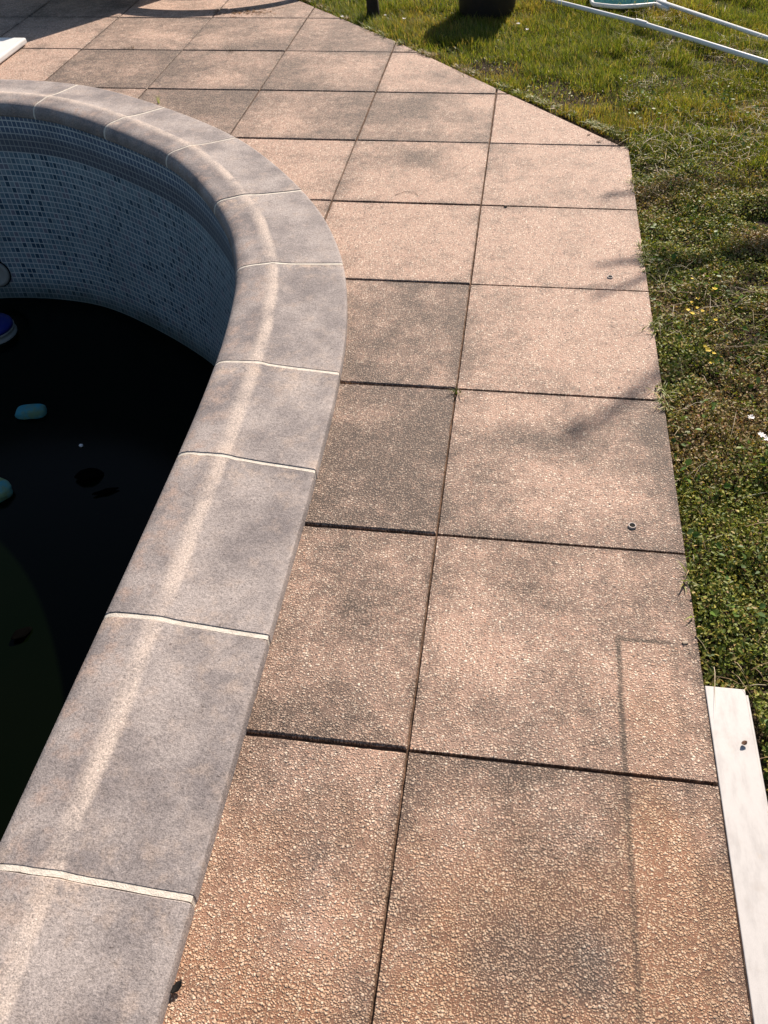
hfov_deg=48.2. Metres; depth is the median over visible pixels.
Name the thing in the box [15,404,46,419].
foam float
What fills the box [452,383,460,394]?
joint weed
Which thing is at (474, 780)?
patio
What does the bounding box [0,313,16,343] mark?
chlorine dispenser
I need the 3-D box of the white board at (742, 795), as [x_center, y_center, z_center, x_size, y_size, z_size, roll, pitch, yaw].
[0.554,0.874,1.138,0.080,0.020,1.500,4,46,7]
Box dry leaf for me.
[170,980,181,993]
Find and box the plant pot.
[459,0,515,21]
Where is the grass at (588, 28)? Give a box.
[298,0,767,762]
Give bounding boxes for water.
[0,298,214,841]
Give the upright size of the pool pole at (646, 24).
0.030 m
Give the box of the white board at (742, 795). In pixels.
[704,686,767,1023]
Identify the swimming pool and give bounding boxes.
[0,79,347,1023]
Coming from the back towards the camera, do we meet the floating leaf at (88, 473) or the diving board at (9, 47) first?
the diving board at (9, 47)
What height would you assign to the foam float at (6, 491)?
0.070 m
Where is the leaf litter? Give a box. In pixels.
[213,7,284,16]
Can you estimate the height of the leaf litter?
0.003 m
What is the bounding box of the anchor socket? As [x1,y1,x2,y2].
[628,522,636,528]
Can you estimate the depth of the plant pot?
4.68 m
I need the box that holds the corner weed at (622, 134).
[606,118,631,139]
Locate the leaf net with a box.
[589,0,669,12]
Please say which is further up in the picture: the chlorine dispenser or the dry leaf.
the chlorine dispenser
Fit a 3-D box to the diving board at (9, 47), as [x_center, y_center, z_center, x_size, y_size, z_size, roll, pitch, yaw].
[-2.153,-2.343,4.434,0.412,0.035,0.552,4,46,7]
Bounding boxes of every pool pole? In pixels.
[542,0,767,64]
[655,0,767,40]
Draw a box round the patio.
[0,0,750,1023]
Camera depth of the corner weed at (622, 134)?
3.47 m
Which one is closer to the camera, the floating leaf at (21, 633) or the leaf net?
the floating leaf at (21, 633)
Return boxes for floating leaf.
[11,627,31,639]
[74,468,103,479]
[92,487,118,494]
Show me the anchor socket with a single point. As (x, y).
(631, 525)
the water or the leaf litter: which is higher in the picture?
the leaf litter
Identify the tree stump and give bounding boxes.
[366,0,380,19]
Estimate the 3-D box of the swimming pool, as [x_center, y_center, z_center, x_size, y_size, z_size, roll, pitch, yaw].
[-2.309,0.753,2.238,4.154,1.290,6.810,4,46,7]
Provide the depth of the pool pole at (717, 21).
4.41 m
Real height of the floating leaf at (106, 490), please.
0.008 m
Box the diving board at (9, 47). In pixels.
[0,38,26,62]
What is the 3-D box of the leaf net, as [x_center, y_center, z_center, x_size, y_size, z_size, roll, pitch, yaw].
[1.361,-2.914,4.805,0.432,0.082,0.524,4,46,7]
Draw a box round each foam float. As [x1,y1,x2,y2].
[0,477,12,502]
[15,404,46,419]

